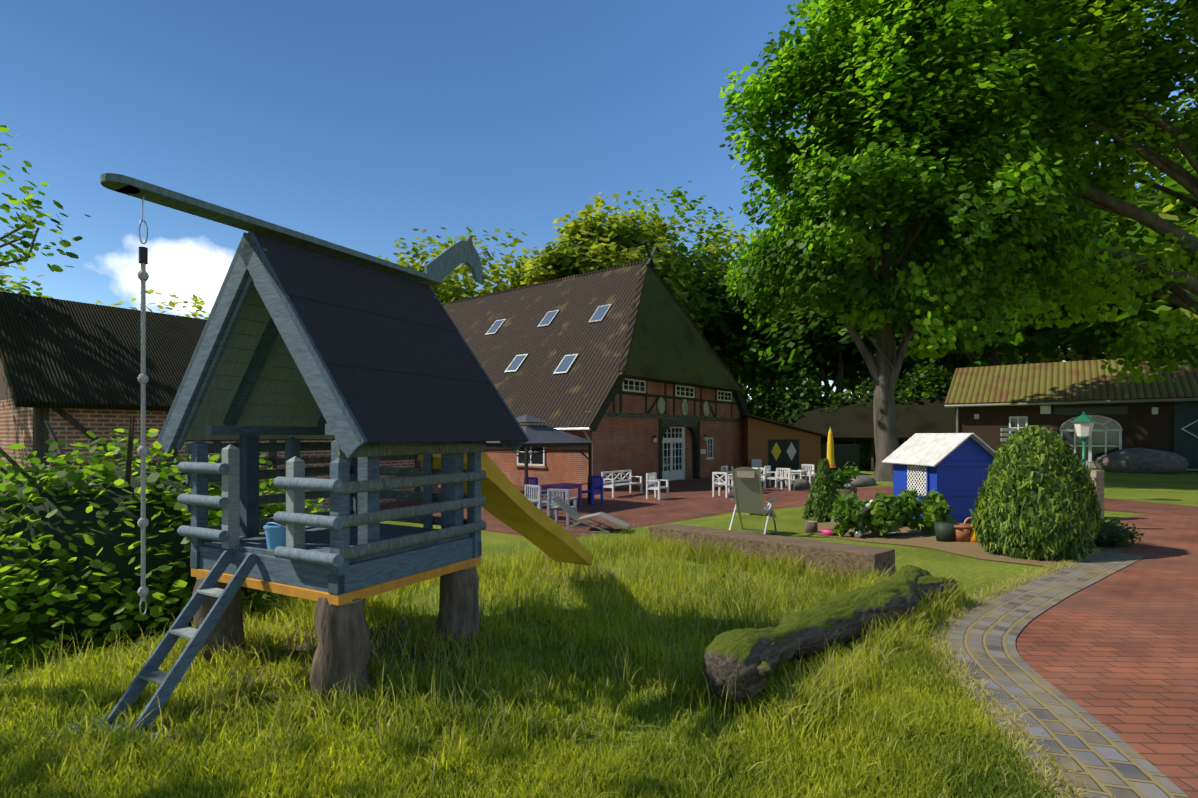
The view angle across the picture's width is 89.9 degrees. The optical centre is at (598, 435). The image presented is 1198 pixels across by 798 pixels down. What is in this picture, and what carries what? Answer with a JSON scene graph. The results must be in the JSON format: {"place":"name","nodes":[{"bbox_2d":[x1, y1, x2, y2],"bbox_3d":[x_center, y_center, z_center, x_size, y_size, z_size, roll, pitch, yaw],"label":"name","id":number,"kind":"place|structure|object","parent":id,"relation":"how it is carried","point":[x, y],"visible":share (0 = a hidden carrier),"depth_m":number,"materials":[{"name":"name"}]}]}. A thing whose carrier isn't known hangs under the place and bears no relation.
{"place":"outdoors","nodes":[
{"label":"outdoors","id":0,"kind":"place"},
{"bbox_2d":[0,252,52,297],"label":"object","id":1,"kind":"object","parent":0,"point":[16,286],"visible":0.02,"depth_m":44.94,"materials":[{"name":"green plant"}]},
{"bbox_2d":[95,289,209,319],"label":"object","id":2,"kind":"object","parent":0,"point":[194,298],"visible":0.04,"depth_m":54.48,"materials":[{"name":"green plant"}]},
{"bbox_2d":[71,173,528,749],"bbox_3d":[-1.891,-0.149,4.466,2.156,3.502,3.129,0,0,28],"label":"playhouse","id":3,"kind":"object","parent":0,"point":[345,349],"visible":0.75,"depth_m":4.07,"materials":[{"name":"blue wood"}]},
{"bbox_2d":[373,227,533,303],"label":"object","id":4,"kind":"object","parent":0,"point":[451,290],"depth_m":49.57,"materials":[{"name":"green plant"}]},
{"bbox_2d":[0,0,1196,402],"label":"sky","id":5,"kind":"structure","parent":0,"point":[358,125],"materials":[{"name":"blue"}]},
{"bbox_2d":[0,462,1197,797],"bbox_3d":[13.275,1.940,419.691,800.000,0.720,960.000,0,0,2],"label":"ground","id":6,"kind":"structure","parent":0,"point":[1180,488],"depth_m":6.07,"materials":[{"name":"green plant"}]},
{"bbox_2d":[0,464,78,485],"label":"leaves","id":7,"kind":"object","parent":6,"relation":"on","point":[2,482],"depth_m":7.66,"materials":[{"name":"green plant"}]},
{"bbox_2d":[0,125,90,271],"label":"tree","id":8,"kind":"object","parent":6,"relation":"on","point":[28,201],"depth_m":13.25,"materials":[{"name":"green plant"}]},
{"bbox_2d":[0,712,194,776],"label":"grass","id":9,"kind":"structure","parent":6,"relation":"on","point":[55,732],"depth_m":3.09,"materials":[{"name":"green plant"}]},
{"bbox_2d":[0,291,437,514],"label":"barn","id":10,"kind":"structure","parent":6,"relation":"on","point":[70,371],"depth_m":14.92,"materials":[{"name":"brick"}]},
{"bbox_2d":[202,616,487,705],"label":"grass","id":11,"kind":"structure","parent":6,"relation":"on","point":[402,622],"depth_m":4.39,"materials":[{"name":"green plant"}]},
{"bbox_2d":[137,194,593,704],"bbox_3d":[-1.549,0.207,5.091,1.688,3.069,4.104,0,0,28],"label":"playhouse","id":12,"kind":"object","parent":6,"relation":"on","point":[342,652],"visible":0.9,"depth_m":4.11,"materials":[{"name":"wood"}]},
{"bbox_2d":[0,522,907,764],"bbox_3d":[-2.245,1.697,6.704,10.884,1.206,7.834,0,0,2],"label":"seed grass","id":13,"kind":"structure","parent":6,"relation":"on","point":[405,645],"depth_m":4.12,"materials":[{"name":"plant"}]},
{"bbox_2d":[0,529,911,781],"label":"tall grass","id":14,"kind":"structure","parent":6,"relation":"on","point":[744,594],"depth_m":4.64,"materials":[{"name":"green plant"}]},
{"bbox_2d":[0,416,329,675],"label":"bush","id":15,"kind":"object","parent":14,"relation":"on","point":[13,587],"depth_m":5.45,"materials":[{"name":"green plant"}]},
{"bbox_2d":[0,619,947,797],"bbox_3d":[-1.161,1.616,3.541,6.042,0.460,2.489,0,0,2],"label":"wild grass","id":16,"kind":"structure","parent":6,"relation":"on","point":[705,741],"depth_m":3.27,"materials":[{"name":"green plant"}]},
{"bbox_2d":[0,652,1064,797],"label":"grass","id":17,"kind":"structure","parent":6,"relation":"on","point":[960,769],"depth_m":2.90,"materials":[{"name":"green plant"}]},
{"bbox_2d":[112,528,978,737],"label":"wild grass","id":18,"kind":"structure","parent":6,"relation":"on","point":[919,617],"depth_m":4.16,"materials":[{"name":"green plant"}]},
{"bbox_2d":[534,568,618,580],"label":"grass","id":19,"kind":"structure","parent":6,"relation":"on","point":[580,578],"depth_m":7.09,"materials":[{"name":"green plant"}]},
{"bbox_2d":[351,474,811,536],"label":"terrace","id":20,"kind":"structure","parent":6,"relation":"on","point":[691,499],"depth_m":19.83,"materials":[{"name":"red brick"}]},
{"bbox_2d":[485,415,592,503],"bbox_3d":[-2.399,0.810,19.750,3.240,2.980,3.240,0,0,38],"label":"canopy","id":21,"kind":"object","parent":20,"relation":"on","point":[542,436],"visible":0.67,"depth_m":19.05,"materials":[{"name":"grey"}]},
{"bbox_2d":[524,464,815,533],"bbox_3d":[2.853,1.436,21.134,8.507,1.708,18.878,0,0,23],"label":"furniture","id":22,"kind":"object","parent":20,"relation":"on","point":[745,486],"visible":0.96,"depth_m":16.22,"materials":[{"name":"white"}]},
{"bbox_2d":[740,413,859,473],"bbox_3d":[11.861,0.573,36.829,6.998,3.655,4.600,0,0,-2],"label":"annex","id":23,"kind":"object","parent":20,"relation":"on","point":[773,444],"visible":0.71,"depth_m":35.08,"materials":[{"name":"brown wood"}]},
{"bbox_2d":[442,241,748,490],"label":"house","id":24,"kind":"structure","parent":6,"relation":"on","point":[622,367],"depth_m":29.80,"materials":[{"name":"brick"}]},
{"bbox_2d":[505,192,703,332],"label":"tree","id":25,"kind":"object","parent":6,"relation":"on","point":[618,245],"depth_m":46.81,"materials":[{"name":"green plant"}]},
{"bbox_2d":[744,380,787,423],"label":"tree","id":26,"kind":"object","parent":6,"relation":"on","point":[763,392],"depth_m":43.37,"materials":[{"name":"green plant"}]},
{"bbox_2d":[649,523,895,580],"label":"wall","id":27,"kind":"structure","parent":6,"relation":"on","point":[851,554],"depth_m":7.30,"materials":[{"name":"stone"}]},
{"bbox_2d":[770,365,834,425],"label":"tree","id":28,"kind":"object","parent":6,"relation":"on","point":[817,388],"depth_m":42.11,"materials":[{"name":"green plant"}]},
{"bbox_2d":[702,565,957,703],"bbox_3d":[2.022,1.402,4.724,3.777,0.422,0.541,0,0,-44],"label":"mossy log","id":29,"kind":"object","parent":6,"relation":"on","point":[754,656],"visible":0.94,"depth_m":4.15,"materials":[{"name":"green plant"}]},
{"bbox_2d":[783,471,876,488],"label":"rocks","id":30,"kind":"object","parent":6,"relation":"on","point":[859,481],"visible":0.27,"depth_m":19.27,"materials":[{"name":"grey stone"}]},
{"bbox_2d":[832,461,860,488],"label":"shrub","id":31,"kind":"object","parent":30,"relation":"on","point":[840,479],"visible":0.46,"depth_m":15.04,"materials":[{"name":"green plant"}]},
{"bbox_2d":[813,390,861,444],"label":"tree","id":32,"kind":"object","parent":6,"relation":"on","point":[845,396],"depth_m":40.62,"materials":[{"name":"green plant"}]},
{"bbox_2d":[794,387,954,469],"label":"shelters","id":33,"kind":"object","parent":6,"relation":"on","point":[853,421],"visible":0.25,"depth_m":37.58,"materials":[{"name":"brown wood"}]},
{"bbox_2d":[853,377,908,446],"bbox_3d":[18.918,-1.189,40.144,4.941,5.668,4.028,0,0,2],"label":"tree","id":34,"kind":"object","parent":6,"relation":"on","point":[869,389],"depth_m":39.79,"materials":[{"name":"green plant"}]},
{"bbox_2d":[719,0,1124,481],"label":"tree","id":35,"kind":"object","parent":6,"relation":"on","point":[969,113],"depth_m":19.14,"materials":[{"name":"green plant"}]},
{"bbox_2d":[877,599,967,672],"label":"lawn grass","id":36,"kind":"structure","parent":6,"relation":"on","point":[908,655],"depth_m":4.25,"materials":[{"name":"green plant"}]},
{"bbox_2d":[894,358,953,443],"bbox_3d":[21.118,-1.595,38.775,4.737,6.650,4.252,0,0,2],"label":"tree","id":37,"kind":"object","parent":6,"relation":"on","point":[918,376],"depth_m":37.95,"materials":[{"name":"green plant"}]},
{"bbox_2d":[882,433,995,522],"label":"blue shed","id":38,"kind":"structure","parent":6,"relation":"on","point":[952,468],"depth_m":11.69,"materials":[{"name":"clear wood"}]},
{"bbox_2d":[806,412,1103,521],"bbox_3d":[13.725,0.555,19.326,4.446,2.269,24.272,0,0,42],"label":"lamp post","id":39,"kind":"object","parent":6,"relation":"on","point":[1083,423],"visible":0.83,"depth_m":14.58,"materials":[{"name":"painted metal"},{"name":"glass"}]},
{"bbox_2d":[804,521,1124,566],"bbox_3d":[5.489,1.813,10.927,2.821,0.416,6.505,0,0,-25],"label":"mulch bed","id":40,"kind":"object","parent":6,"relation":"on","point":[909,536],"visible":0.46,"depth_m":9.66,"materials":[{"name":"brown soil"}]},
{"bbox_2d":[802,458,839,522],"bbox_3d":[5.247,1.280,13.956,0.996,1.488,0.957,0,0,2],"label":"conical shrub","id":41,"kind":"object","parent":40,"relation":"on","point":[824,492],"depth_m":13.73,"materials":[{"name":"green plant"}]},
{"bbox_2d":[828,490,869,536],"bbox_3d":[4.531,1.447,10.887,0.635,0.921,0.630,0,0,-24],"label":"shrub","id":42,"kind":"object","parent":40,"relation":"on","point":[846,510],"visible":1,"depth_m":10.83,"materials":[{"name":"green plant"}]},
{"bbox_2d":[846,492,873,532],"bbox_3d":[4.809,1.407,11.097,0.593,0.731,0.654,0,0,-36],"label":"shrub","id":43,"kind":"object","parent":40,"relation":"on","point":[868,513],"visible":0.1,"depth_m":10.98,"materials":[{"name":"green plant"}]},
{"bbox_2d":[866,491,906,535],"bbox_3d":[5.091,1.376,10.623,0.623,0.791,0.603,0,0,2],"label":"shrub","id":44,"kind":"object","parent":40,"relation":"on","point":[886,517],"visible":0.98,"depth_m":10.53,"materials":[{"name":"green plant"}]},
{"bbox_2d":[885,493,917,530],"bbox_3d":[5.407,1.448,10.858,0.522,0.818,0.592,0,0,-33],"label":"shrub","id":45,"kind":"object","parent":40,"relation":"on","point":[909,510],"visible":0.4,"depth_m":10.71,"materials":[{"name":"green plant"}]},
{"bbox_2d":[901,488,923,529],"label":"shrub","id":46,"kind":"object","parent":40,"relation":"on","point":[911,495],"visible":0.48,"depth_m":10.98,"materials":[{"name":"green plant"}]},
{"bbox_2d":[919,489,956,534],"bbox_3d":[6.003,1.379,10.602,0.583,0.849,0.653,0,0,2],"label":"shrub","id":47,"kind":"object","parent":40,"relation":"on","point":[935,507],"visible":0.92,"depth_m":10.55,"materials":[{"name":"green plant"}]},
{"bbox_2d":[805,427,1089,542],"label":"garden decorations","id":48,"kind":"object","parent":40,"relation":"on","point":[952,532],"visible":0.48,"depth_m":10.72,"materials":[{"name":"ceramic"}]},
{"bbox_2d":[1091,517,1145,549],"bbox_3d":[7.349,1.423,8.843,1.196,0.465,0.896,0,0,2],"label":"bush","id":49,"kind":"object","parent":40,"relation":"on","point":[1125,538],"depth_m":8.60,"materials":[{"name":"green plant"}]},
{"bbox_2d":[913,546,1113,797],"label":"fringe grass","id":50,"kind":"structure","parent":6,"relation":"on","point":[986,593],"depth_m":3.85,"materials":[{"name":"green plant"}]},
{"bbox_2d":[969,425,1104,561],"bbox_3d":[6.171,0.800,8.453,1.480,1.878,1.545,0,0,2],"label":"bush","id":51,"kind":"object","parent":6,"relation":"on","point":[1037,497],"depth_m":8.02,"materials":[{"name":"green plant"}]},
{"bbox_2d":[931,551,1189,797],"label":"cobble border","id":52,"kind":"object","parent":6,"relation":"on","point":[1108,762],"visible":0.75,"depth_m":3.62,"materials":[{"name":"grey stone"}]},
{"bbox_2d":[945,354,1197,470],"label":"barn","id":53,"kind":"structure","parent":6,"relation":"on","point":[988,403],"depth_m":28.12,"materials":[{"name":"brick"}]},
{"bbox_2d":[1093,448,1188,473],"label":"boulders","id":54,"kind":"object","parent":6,"relation":"on","point":[1140,460],"visible":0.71,"depth_m":24.76,"materials":[{"name":"grey stone"}]},
{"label":"wood","id":55,"kind":"object","parent":6,"relation":"on","visible":0},
{"bbox_2d":[738,375,760,397],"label":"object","id":56,"kind":"object","parent":55,"relation":"on","point":[743,387],"depth_m":80.02,"materials":[{"name":"green plant"}]},
{"bbox_2d":[596,181,774,382],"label":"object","id":57,"kind":"object","parent":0,"point":[681,248],"depth_m":52.46,"materials":[{"name":"green plant"}]},
{"bbox_2d":[676,217,795,399],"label":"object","id":58,"kind":"object","parent":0,"point":[741,237],"depth_m":58.07,"materials":[{"name":"green plant"}]},
{"bbox_2d":[681,251,814,390],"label":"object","id":59,"kind":"object","parent":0,"point":[700,291],"visible":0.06,"depth_m":55.12,"materials":[{"name":"green plant"}]},
{"bbox_2d":[686,282,851,392],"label":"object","id":60,"kind":"object","parent":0,"point":[726,331],"depth_m":53.15,"materials":[{"name":"green plant"}]},
{"bbox_2d":[718,227,920,396],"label":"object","id":61,"kind":"object","parent":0,"point":[741,302],"depth_m":58.98,"materials":[{"name":"green plant"}]},
{"bbox_2d":[739,275,949,399],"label":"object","id":62,"kind":"object","parent":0,"point":[789,332],"depth_m":45.05,"materials":[{"name":"green plant"}]},
{"bbox_2d":[835,441,875,466],"bbox_3d":[17.155,0.746,39.014,3.424,2.952,3.377,0,0,2],"label":"doorway","id":63,"kind":"structure","parent":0,"point":[864,449],"depth_m":38.05,"materials":[{"name":"black"}]},
{"bbox_2d":[754,273,976,398],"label":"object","id":64,"kind":"object","parent":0,"point":[849,369],"depth_m":45.49,"materials":[{"name":"green plant"}]},
{"bbox_2d":[919,326,1026,367],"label":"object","id":65,"kind":"object","parent":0,"point":[988,362],"depth_m":58.28,"materials":[{"name":"green plant"}]},
{"bbox_2d":[764,486,1197,515],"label":"lawn","id":66,"kind":"structure","parent":0,"point":[865,493],"depth_m":13.51,"materials":[{"name":"green plant"}]},
{"bbox_2d":[870,226,1106,381],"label":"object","id":67,"kind":"object","parent":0,"point":[1019,358],"depth_m":49.11,"materials":[{"name":"green plant"}]},
{"bbox_2d":[797,0,1197,384],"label":"tree","id":68,"kind":"object","parent":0,"point":[1152,53],"depth_m":22.04,"materials":[{"name":"green plant"}]},
{"bbox_2d":[877,145,1166,366],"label":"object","id":69,"kind":"object","parent":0,"point":[1048,344],"depth_m":40.19,"materials":[{"name":"green plant"}]},
{"bbox_2d":[946,319,1117,386],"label":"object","id":70,"kind":"object","parent":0,"point":[1061,358],"visible":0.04,"depth_m":80.39,"materials":[{"name":"green plant"}]},
{"bbox_2d":[993,95,1197,361],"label":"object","id":71,"kind":"object","parent":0,"point":[1147,177],"depth_m":41.06,"materials":[{"name":"green plant"}]},
{"bbox_2d":[1016,192,1187,358],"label":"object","id":72,"kind":"object","parent":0,"point":[1022,355],"depth_m":65.36,"materials":[{"name":"green plant"}]},
{"bbox_2d":[1015,514,1197,797],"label":"driveway","id":73,"kind":"structure","parent":0,"point":[1116,652],"depth_m":4.49,"materials":[{"name":"red brick"}]},
{"bbox_2d":[1037,176,1197,354],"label":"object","id":74,"kind":"object","parent":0,"point":[1150,309],"depth_m":35.55,"materials":[{"name":"green plant"}]},
{"bbox_2d":[1093,99,1196,348],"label":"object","id":75,"kind":"object","parent":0,"point":[1151,204],"visible":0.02,"depth_m":40.66,"materials":[{"name":"green plant"}]},
{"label":"wood","id":76,"kind":"object","parent":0,"visible":0},
{"bbox_2d":[835,349,1029,389],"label":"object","id":77,"kind":"object","parent":76,"relation":"attached to","point":[1015,354],"visible":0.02,"depth_m":75.53,"materials":[{"name":"green plant"}]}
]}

